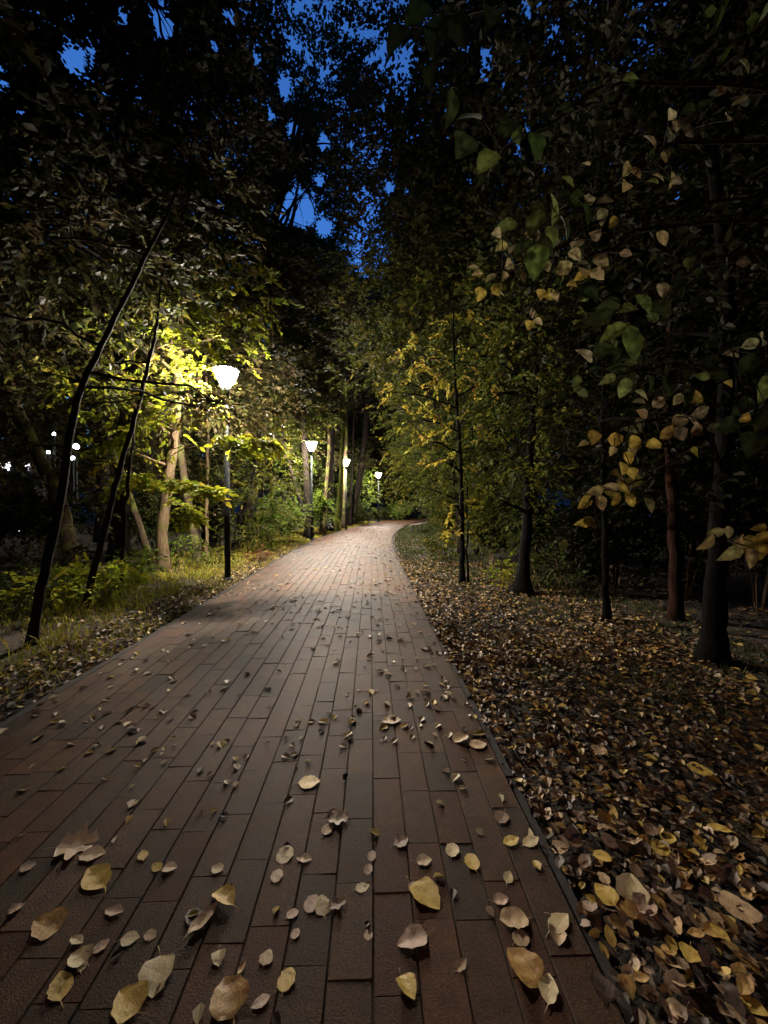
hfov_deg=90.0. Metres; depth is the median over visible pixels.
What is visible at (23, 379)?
tall tree
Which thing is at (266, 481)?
tall tree
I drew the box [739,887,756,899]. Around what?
fallen leaf
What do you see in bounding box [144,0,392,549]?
tall tree
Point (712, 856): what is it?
fallen leaf
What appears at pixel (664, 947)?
fallen leaf
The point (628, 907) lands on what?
fallen leaf
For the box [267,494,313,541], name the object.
shrub
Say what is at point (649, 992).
fallen leaf
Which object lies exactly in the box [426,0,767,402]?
tall tree
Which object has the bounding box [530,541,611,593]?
shrub
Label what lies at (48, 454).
distant lamp
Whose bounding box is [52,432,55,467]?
distant lamp
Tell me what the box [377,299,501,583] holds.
sapling
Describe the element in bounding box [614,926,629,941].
fallen leaf
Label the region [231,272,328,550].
slanting tree
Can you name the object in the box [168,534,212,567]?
shrub
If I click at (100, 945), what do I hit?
fallen leaf
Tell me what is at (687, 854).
fallen leaf
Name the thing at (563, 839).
fallen leaf
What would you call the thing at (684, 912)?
fallen leaf
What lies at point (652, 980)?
fallen leaf
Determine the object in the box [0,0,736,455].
sky
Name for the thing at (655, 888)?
fallen leaf
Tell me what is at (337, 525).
mossy tree
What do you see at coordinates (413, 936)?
fallen leaf
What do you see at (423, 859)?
fallen leaf
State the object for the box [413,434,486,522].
young tree
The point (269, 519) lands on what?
shrub
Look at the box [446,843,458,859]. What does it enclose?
fallen leaf
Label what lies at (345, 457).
upright tree
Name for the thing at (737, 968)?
fallen leaf
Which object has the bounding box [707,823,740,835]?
fallen leaf
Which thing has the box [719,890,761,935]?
fallen leaf
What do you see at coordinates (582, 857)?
fallen leaf
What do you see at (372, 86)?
tall tree
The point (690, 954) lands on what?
fallen leaf
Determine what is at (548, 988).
fallen leaf
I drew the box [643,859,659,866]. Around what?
fallen leaf
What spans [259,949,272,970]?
fallen leaf
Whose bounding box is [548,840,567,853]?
fallen leaf
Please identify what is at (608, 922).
fallen leaf
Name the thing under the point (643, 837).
fallen leaf
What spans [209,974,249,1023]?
fallen leaf
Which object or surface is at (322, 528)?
slender tree
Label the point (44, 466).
mossy tree
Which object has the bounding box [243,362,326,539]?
slanting tree
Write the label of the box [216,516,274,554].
shrub
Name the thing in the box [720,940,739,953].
fallen leaf
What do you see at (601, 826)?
fallen leaf
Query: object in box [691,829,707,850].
fallen leaf
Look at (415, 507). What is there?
tall tree
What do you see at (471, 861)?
fallen leaf
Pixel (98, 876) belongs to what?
fallen leaf
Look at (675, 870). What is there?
fallen leaf
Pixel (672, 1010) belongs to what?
fallen leaf
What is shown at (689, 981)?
fallen leaf
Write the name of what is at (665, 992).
fallen leaf
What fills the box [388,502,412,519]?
shrub
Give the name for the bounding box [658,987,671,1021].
fallen leaf
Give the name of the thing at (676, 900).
fallen leaf
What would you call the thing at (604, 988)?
fallen leaf
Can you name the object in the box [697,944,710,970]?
fallen leaf
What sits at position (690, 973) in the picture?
fallen leaf
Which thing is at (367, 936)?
fallen leaf
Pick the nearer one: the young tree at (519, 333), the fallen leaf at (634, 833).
the fallen leaf at (634, 833)
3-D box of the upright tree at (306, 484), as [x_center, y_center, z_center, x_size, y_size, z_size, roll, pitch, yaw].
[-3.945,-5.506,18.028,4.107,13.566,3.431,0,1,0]
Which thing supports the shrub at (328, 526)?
on the ground at (650, 936)
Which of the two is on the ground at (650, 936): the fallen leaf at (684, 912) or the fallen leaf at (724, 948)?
the fallen leaf at (724, 948)
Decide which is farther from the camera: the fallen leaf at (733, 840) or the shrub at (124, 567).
the shrub at (124, 567)
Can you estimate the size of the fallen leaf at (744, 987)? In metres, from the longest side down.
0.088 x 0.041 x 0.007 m
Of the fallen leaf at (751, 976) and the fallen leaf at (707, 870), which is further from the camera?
the fallen leaf at (707, 870)
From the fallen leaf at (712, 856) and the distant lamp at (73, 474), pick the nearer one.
the fallen leaf at (712, 856)
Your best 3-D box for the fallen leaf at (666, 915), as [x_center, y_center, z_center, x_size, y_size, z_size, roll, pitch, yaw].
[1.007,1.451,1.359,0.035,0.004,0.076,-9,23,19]
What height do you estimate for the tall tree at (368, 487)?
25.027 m
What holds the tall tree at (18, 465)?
on the ground at (650, 936)
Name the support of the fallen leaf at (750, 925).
on the ground at (650, 936)
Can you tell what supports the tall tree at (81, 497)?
on the ground at (650, 936)
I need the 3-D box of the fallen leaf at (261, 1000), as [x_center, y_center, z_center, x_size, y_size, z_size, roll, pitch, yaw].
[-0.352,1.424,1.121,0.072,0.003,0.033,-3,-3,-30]
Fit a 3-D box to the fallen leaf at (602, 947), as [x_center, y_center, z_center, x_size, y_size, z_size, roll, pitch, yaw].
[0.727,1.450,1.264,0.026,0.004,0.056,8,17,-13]
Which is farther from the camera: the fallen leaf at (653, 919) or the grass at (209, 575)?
the grass at (209, 575)
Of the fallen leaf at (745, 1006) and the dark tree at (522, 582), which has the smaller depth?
the fallen leaf at (745, 1006)
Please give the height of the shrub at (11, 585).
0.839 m
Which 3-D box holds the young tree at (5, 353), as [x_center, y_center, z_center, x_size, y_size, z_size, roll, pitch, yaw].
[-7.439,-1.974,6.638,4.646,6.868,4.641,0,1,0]
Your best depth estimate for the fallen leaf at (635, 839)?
1.68 m
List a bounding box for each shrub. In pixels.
[0,481,103,563]
[0,533,105,587]
[0,554,127,618]
[0,557,86,617]
[54,551,154,610]
[97,487,185,556]
[102,546,167,587]
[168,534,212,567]
[174,494,241,540]
[174,549,214,571]
[195,540,241,564]
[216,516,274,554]
[242,544,276,562]
[246,494,302,546]
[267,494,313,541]
[303,487,339,535]
[315,517,333,531]
[347,506,373,523]
[380,506,396,518]
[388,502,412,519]
[415,527,458,560]
[421,516,469,537]
[422,484,481,549]
[457,485,521,566]
[480,549,517,589]
[490,478,566,576]
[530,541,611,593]
[545,462,666,594]
[680,428,767,612]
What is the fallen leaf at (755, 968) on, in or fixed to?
on the ground at (650, 936)
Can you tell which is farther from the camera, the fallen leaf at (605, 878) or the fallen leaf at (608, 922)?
the fallen leaf at (605, 878)
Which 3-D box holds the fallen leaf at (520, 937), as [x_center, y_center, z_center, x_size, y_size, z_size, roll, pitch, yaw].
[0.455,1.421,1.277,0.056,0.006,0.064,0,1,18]
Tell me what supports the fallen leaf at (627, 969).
on the ground at (650, 936)
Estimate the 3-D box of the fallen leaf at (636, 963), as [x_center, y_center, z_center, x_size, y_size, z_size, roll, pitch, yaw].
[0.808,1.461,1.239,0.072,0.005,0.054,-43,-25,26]
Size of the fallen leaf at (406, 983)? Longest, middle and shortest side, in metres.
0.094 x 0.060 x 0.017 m
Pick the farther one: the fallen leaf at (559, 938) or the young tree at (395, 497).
the young tree at (395, 497)
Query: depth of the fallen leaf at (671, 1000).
1.14 m
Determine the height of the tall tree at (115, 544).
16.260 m
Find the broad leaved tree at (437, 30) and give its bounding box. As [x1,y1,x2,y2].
[386,0,767,568]
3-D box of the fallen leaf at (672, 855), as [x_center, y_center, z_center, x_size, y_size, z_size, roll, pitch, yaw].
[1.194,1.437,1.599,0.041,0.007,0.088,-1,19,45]
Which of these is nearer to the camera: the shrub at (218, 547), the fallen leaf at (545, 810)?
the fallen leaf at (545, 810)
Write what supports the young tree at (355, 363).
on the ground at (650, 936)
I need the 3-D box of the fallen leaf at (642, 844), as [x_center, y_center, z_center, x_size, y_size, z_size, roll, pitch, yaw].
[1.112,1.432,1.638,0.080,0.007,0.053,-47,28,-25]
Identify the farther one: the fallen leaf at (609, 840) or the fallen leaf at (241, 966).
the fallen leaf at (609, 840)
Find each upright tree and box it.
[271,253,338,537]
[321,258,362,530]
[337,281,374,528]
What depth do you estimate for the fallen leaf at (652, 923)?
1.35 m
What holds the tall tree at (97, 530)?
on the ground at (650, 936)
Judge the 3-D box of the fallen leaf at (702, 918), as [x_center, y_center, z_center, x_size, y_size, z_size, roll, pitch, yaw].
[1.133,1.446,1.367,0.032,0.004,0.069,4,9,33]
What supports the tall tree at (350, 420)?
on the ground at (650, 936)
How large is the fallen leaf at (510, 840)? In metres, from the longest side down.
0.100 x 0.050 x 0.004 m
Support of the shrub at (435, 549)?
on the ground at (650, 936)
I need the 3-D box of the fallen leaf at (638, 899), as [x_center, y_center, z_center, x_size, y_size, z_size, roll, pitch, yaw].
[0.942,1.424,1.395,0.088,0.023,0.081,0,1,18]
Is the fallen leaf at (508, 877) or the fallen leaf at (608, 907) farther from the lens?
the fallen leaf at (508, 877)
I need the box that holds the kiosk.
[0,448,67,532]
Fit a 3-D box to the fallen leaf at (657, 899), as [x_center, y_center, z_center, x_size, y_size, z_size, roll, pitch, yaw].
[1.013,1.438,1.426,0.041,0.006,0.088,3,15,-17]
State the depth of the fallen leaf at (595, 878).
1.52 m
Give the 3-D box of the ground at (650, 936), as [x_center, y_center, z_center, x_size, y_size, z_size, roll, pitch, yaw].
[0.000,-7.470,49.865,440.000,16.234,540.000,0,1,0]
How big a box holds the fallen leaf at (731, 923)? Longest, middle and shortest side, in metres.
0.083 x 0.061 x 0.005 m
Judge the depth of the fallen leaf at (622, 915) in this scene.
1.38 m
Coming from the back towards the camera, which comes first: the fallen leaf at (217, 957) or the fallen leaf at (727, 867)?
the fallen leaf at (727, 867)
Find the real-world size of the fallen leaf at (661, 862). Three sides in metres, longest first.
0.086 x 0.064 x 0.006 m
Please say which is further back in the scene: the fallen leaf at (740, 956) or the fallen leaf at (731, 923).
the fallen leaf at (731, 923)
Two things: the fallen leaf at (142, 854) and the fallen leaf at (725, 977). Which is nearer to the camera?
the fallen leaf at (725, 977)
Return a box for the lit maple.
[35,186,304,572]
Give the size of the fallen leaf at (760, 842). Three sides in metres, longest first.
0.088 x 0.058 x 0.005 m
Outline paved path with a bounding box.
[0,518,625,1023]
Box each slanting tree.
[0,291,183,571]
[139,203,251,561]
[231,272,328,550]
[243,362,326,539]
[347,278,389,524]
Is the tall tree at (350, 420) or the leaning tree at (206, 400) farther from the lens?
the tall tree at (350, 420)
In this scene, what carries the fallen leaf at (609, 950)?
on the ground at (650, 936)
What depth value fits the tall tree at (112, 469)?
21.04 m
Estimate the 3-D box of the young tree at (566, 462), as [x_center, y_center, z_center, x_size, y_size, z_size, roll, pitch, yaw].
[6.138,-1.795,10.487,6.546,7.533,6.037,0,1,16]
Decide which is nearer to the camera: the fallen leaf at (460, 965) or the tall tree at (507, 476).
the fallen leaf at (460, 965)
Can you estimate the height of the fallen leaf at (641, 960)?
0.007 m
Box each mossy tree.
[0,269,121,579]
[325,282,372,530]
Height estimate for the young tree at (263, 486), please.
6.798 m
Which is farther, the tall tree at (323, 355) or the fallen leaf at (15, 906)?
the tall tree at (323, 355)
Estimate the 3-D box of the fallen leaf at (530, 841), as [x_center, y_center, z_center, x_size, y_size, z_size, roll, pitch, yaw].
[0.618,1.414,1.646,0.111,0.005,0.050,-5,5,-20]
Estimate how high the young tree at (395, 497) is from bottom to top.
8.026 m
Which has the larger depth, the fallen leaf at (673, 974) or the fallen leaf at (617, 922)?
the fallen leaf at (617, 922)
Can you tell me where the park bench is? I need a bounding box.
[410,523,428,532]
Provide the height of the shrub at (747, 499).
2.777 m
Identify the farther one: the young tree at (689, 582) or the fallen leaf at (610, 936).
the young tree at (689, 582)
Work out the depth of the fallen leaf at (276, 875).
1.50 m
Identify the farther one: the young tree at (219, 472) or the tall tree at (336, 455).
the tall tree at (336, 455)
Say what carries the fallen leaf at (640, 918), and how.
on the ground at (650, 936)
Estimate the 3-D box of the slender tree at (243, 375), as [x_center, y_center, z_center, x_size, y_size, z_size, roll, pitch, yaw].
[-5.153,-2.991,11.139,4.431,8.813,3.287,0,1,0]
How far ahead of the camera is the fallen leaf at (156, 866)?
1.53 m
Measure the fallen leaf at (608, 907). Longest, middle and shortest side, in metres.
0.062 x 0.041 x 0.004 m
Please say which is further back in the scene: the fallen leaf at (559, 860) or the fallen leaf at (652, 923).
the fallen leaf at (559, 860)
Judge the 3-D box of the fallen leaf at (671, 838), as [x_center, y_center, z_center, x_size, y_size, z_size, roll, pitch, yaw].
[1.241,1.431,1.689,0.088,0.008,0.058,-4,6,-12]
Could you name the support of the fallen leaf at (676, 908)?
on the ground at (650, 936)
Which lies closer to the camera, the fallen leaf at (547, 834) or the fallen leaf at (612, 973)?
the fallen leaf at (612, 973)
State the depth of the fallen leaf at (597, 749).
2.29 m
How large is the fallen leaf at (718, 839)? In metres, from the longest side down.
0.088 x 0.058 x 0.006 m
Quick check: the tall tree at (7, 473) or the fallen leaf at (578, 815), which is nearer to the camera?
the fallen leaf at (578, 815)
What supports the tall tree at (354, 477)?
on the ground at (650, 936)
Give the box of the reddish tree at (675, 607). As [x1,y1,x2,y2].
[550,131,767,621]
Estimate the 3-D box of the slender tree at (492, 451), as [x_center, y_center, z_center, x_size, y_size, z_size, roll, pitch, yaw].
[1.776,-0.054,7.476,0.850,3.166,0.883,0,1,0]
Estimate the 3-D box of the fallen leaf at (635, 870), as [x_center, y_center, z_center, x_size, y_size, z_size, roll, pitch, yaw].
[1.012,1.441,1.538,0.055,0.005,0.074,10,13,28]
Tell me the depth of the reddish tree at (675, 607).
4.97 m
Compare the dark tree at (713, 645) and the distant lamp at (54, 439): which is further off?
the distant lamp at (54, 439)
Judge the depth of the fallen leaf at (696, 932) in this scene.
1.31 m
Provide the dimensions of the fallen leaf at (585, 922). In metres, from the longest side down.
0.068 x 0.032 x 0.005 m
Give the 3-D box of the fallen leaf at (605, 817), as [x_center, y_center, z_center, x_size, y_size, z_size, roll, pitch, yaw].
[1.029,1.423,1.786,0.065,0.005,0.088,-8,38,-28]
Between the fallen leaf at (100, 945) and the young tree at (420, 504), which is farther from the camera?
the young tree at (420, 504)
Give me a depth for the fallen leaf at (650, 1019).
1.11 m
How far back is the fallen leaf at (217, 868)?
1.53 m
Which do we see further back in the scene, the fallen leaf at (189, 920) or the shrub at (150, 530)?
the shrub at (150, 530)
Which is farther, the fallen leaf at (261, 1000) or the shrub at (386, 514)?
the shrub at (386, 514)
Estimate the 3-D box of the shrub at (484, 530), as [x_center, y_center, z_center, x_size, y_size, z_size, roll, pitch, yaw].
[2.757,0.340,9.659,1.854,2.164,2.320,0,1,0]
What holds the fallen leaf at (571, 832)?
on the ground at (650, 936)
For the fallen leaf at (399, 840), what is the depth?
1.65 m
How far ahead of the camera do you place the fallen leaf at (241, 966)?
1.20 m
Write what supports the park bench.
on the ground at (650, 936)
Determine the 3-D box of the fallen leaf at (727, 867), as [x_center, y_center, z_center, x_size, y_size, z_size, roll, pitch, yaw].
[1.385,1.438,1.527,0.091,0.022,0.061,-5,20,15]
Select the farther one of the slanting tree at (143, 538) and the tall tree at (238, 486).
the tall tree at (238, 486)
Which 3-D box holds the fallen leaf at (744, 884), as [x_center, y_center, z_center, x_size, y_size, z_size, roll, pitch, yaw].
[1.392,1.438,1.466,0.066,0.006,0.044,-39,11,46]
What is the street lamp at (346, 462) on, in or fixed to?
on the ground at (650, 936)
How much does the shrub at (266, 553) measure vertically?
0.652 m
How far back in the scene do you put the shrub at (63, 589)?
5.13 m
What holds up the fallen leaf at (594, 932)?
on the ground at (650, 936)
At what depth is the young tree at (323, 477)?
24.43 m
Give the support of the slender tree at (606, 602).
on the ground at (650, 936)
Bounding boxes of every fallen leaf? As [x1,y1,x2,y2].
[6,902,24,914]
[15,861,36,872]
[31,905,68,940]
[43,822,98,859]
[47,970,73,1008]
[67,944,93,967]
[69,934,82,943]
[77,845,105,860]
[77,960,87,975]
[81,864,112,897]
[92,938,109,953]
[103,903,123,915]
[111,980,148,1023]
[115,930,139,945]
[137,850,147,860]
[138,946,174,997]
[142,928,156,940]
[151,862,162,871]
[162,861,176,871]
[177,900,218,947]
[185,907,202,924]
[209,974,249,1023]
[211,862,224,873]
[211,945,225,965]
[212,883,239,909]
[237,957,246,974]
[251,991,274,1008]
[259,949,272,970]
[271,869,282,881]
[276,845,293,863]
[277,967,295,992]
[286,908,298,918]
[291,928,299,939]
[292,775,320,787]
[293,853,311,861]
[303,894,317,916]
[314,895,332,919]
[320,806,348,824]
[321,824,332,836]
[327,895,345,908]
[353,882,368,892]
[364,864,372,874]
[364,929,372,943]
[367,851,375,860]
[380,715,400,723]
[391,833,407,846]
[396,968,416,998]
[397,923,433,948]
[406,876,439,908]
[411,853,431,865]
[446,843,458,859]
[452,732,467,741]
[452,958,465,972]
[464,739,486,747]
[464,853,479,872]
[491,892,508,904]
[494,810,508,822]
[500,906,533,928]
[502,835,518,845]
[503,871,512,884]
[507,947,543,987]
[512,929,529,945]
[519,835,538,847]
[528,828,534,847]
[538,973,558,1013]
[541,807,551,819]
[541,827,553,838]
[545,912,568,938]
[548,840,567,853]
[549,923,566,945]
[554,851,563,867]
[558,833,568,846]
[561,865,572,876]
[565,825,578,840]
[567,810,585,820]
[569,854,582,870]
[576,897,586,915]
[578,853,590,870]
[580,919,591,926]
[582,898,597,911]
[584,813,596,825]
[587,913,603,931]
[588,928,601,937]
[590,871,606,885]
[591,745,607,755]
[591,969,616,1004]
[593,850,611,861]
[594,883,623,911]
[595,857,603,869]
[596,832,617,848]
[596,872,609,883]
[596,897,605,916]
[597,808,611,824]
[597,823,615,829]
[599,941,609,962]
[600,941,617,958]
[602,904,615,910]
[603,916,616,932]
[604,924,617,953]
[607,968,621,981]
[609,806,617,822]
[610,814,624,824]
[610,913,627,932]
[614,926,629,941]
[616,873,649,917]
[617,906,633,926]
[617,943,631,949]
[617,971,635,999]
[618,990,630,1004]
[619,899,642,918]
[621,960,634,980]
[626,837,641,844]
[628,971,649,982]
[629,829,637,834]
[629,863,644,877]
[629,957,643,969]
[630,954,647,965]
[632,892,657,915]
[636,1002,655,1023]
[637,839,650,857]
[637,913,647,924]
[638,966,656,987]
[639,835,651,847]
[639,909,662,929]
[640,983,659,1002]
[643,822,658,835]
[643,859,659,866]
[643,967,651,973]
[648,879,663,900]
[648,884,661,894]
[648,887,666,909]
[649,848,662,861]
[649,866,661,880]
[649,916,663,928]
[650,841,670,855]
[653,945,665,959]
[655,885,672,894]
[655,949,674,974]
[656,912,670,932]
[658,859,673,876]
[658,916,677,936]
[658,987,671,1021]
[659,831,676,843]
[659,983,672,998]
[660,963,688,996]
[661,944,676,955]
[662,908,674,937]
[663,959,684,969]
[664,852,676,862]
[664,934,677,951]
[665,901,672,911]
[665,997,690,1017]
[666,892,687,909]
[667,857,681,878]
[667,1002,678,1018]
[669,1001,689,1023]
[670,901,691,924]
[671,851,686,866]
[671,980,689,986]
[673,853,679,863]
[673,916,681,933]
[675,865,690,874]
[676,956,688,973]
[678,941,700,962]
[680,904,688,916]
[681,846,691,859]
[682,974,697,991]
[682,995,700,1017]
[685,960,693,990]
[686,762,712,775]
[686,903,702,929]
[687,927,707,937]
[688,848,698,855]
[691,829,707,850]
[694,974,710,992]
[697,862,725,882]
[697,909,707,926]
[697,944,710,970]
[698,857,715,864]
[698,885,714,900]
[700,826,716,836]
[700,853,716,861]
[703,859,728,879]
[703,921,725,938]
[704,907,719,921]
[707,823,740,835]
[708,828,726,850]
[709,961,719,970]
[709,977,724,994]
[710,911,726,930]
[710,923,736,947]
[715,942,732,959]
[716,996,747,1023]
[716,1000,734,1017]
[717,855,728,864]
[717,907,738,933]
[718,971,733,981]
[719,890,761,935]
[719,966,730,974]
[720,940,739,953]
[720,981,739,996]
[722,985,745,1017]
[723,863,745,881]
[725,834,738,849]
[729,850,744,860]
[729,975,739,992]
[730,871,738,885]
[730,962,746,975]
[734,948,759,967]
[734,949,748,967]
[736,864,742,878]
[736,973,753,994]
[737,949,748,960]
[739,881,753,888]
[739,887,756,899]
[739,932,757,948]
[739,993,748,1015]
[739,995,767,1015]
[741,954,763,976]
[741,970,756,985]
[743,877,760,889]
[744,863,761,876]
[746,917,756,933]
[746,967,757,973]
[752,838,767,850]
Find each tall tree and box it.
[0,0,310,382]
[0,0,320,561]
[0,1,118,432]
[0,13,216,542]
[0,202,89,488]
[0,214,246,522]
[0,235,111,502]
[0,344,16,477]
[0,373,132,510]
[132,372,210,501]
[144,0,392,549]
[148,304,280,519]
[186,105,369,535]
[213,221,370,528]
[236,349,358,511]
[275,270,421,512]
[299,276,436,517]
[312,0,763,566]
[314,399,402,510]
[337,258,438,506]
[350,16,648,547]
[363,143,571,536]
[376,380,451,516]
[385,480,435,513]
[389,264,558,498]
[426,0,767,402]
[429,273,565,504]
[498,89,752,543]
[514,217,711,519]
[589,0,767,465]
[650,178,767,501]
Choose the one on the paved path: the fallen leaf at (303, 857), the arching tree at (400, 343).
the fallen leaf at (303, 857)
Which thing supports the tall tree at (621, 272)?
on the ground at (650, 936)
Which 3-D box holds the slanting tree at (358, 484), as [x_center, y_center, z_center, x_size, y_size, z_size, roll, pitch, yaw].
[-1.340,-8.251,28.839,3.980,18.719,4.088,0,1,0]
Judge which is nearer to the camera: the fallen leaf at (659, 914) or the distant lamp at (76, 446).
the fallen leaf at (659, 914)
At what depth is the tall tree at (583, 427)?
20.65 m
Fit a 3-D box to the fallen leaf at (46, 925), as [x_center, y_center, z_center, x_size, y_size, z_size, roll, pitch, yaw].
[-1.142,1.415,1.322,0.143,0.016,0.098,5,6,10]
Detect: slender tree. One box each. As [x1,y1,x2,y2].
[147,265,277,556]
[309,275,363,535]
[336,359,375,525]
[455,427,498,582]
[511,249,685,622]
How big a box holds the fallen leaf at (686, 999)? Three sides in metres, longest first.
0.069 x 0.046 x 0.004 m
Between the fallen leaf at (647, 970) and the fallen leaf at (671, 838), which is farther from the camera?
the fallen leaf at (671, 838)
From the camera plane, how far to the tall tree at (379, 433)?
37.54 m
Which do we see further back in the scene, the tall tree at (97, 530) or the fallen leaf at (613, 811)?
the tall tree at (97, 530)
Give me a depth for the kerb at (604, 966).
1.61 m
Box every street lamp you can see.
[212,364,239,581]
[306,440,317,539]
[344,459,349,529]
[376,473,380,521]
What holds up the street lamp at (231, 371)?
on the ground at (650, 936)
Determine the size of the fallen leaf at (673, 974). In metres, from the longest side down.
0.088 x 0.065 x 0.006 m
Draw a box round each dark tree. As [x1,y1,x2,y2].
[402,257,629,596]
[462,0,767,667]
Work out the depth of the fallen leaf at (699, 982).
1.19 m
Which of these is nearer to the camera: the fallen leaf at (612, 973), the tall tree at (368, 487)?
the fallen leaf at (612, 973)
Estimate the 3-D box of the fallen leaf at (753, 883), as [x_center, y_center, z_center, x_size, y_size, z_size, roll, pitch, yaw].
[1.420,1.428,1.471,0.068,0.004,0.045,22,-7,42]
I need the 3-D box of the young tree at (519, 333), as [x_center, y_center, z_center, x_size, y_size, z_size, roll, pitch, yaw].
[3.442,-2.179,8.571,4.608,7.544,4.465,1,1,40]
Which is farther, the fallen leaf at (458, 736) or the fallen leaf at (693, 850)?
the fallen leaf at (458, 736)
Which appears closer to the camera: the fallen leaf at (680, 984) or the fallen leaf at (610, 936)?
the fallen leaf at (680, 984)
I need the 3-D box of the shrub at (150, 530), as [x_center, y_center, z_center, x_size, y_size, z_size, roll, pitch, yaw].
[-6.382,0.175,10.455,1.996,2.214,2.316,0,1,19]
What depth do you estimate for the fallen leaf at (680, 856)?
1.61 m
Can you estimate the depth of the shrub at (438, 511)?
12.27 m
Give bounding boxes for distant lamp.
[47,450,50,520]
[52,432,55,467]
[71,456,74,520]
[73,444,79,539]
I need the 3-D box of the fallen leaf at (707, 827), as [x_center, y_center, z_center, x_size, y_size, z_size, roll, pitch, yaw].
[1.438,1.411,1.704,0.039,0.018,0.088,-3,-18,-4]
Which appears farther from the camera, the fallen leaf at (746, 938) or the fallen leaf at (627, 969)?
the fallen leaf at (746, 938)
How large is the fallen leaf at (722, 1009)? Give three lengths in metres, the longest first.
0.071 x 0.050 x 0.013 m
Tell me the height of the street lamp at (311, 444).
4.166 m
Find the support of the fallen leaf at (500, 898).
on the paved path
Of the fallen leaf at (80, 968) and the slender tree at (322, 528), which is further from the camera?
the slender tree at (322, 528)
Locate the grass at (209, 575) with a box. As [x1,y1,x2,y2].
[0,521,767,720]
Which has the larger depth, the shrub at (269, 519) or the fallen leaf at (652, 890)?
the shrub at (269, 519)
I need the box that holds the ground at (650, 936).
[0,440,767,1023]
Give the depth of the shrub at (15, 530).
8.65 m
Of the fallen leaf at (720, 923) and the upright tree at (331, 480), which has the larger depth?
the upright tree at (331, 480)
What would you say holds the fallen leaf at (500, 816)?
on the paved path
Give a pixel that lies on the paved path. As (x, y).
(362, 974)
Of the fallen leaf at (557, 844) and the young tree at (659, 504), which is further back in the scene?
the young tree at (659, 504)
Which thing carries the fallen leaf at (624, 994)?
on the kerb at (604, 966)
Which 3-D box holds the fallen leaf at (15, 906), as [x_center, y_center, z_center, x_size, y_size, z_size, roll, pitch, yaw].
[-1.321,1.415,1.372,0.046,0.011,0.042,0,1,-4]
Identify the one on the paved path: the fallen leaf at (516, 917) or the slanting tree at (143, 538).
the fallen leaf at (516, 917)
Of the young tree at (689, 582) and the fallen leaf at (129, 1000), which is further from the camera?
the young tree at (689, 582)
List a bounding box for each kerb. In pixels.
[0,521,379,727]
[392,520,635,1023]
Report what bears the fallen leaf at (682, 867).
on the fallen leaf
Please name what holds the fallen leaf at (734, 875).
on the ground at (650, 936)
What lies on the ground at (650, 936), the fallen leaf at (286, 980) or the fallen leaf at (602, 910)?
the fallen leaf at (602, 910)
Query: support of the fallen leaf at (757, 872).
on the ground at (650, 936)
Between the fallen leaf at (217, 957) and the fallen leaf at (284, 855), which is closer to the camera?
the fallen leaf at (217, 957)
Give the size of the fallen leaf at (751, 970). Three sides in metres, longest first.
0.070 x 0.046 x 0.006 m
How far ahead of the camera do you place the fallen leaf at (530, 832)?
1.69 m
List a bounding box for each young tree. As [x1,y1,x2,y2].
[0,220,120,563]
[0,292,252,553]
[154,322,318,546]
[191,374,313,542]
[237,395,335,529]
[264,420,352,526]
[316,435,384,520]
[334,203,556,556]
[347,466,382,521]
[369,452,426,518]
[379,335,515,539]
[392,388,488,529]
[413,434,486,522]
[426,226,662,575]
[474,223,767,592]
[486,307,757,561]
[565,246,767,605]
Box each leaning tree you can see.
[0,55,303,646]
[4,201,252,608]
[78,390,186,595]
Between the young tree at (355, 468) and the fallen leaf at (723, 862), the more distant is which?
the young tree at (355, 468)
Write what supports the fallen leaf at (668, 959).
on the ground at (650, 936)
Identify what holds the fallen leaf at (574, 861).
on the ground at (650, 936)
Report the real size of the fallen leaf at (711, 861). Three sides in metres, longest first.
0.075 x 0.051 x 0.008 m
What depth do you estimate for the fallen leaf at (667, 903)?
1.41 m
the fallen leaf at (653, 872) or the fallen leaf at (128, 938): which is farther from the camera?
the fallen leaf at (653, 872)
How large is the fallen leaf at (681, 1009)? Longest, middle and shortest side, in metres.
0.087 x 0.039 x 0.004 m
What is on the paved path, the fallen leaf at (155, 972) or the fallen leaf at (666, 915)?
the fallen leaf at (155, 972)
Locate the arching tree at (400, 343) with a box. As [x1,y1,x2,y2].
[305,233,469,553]

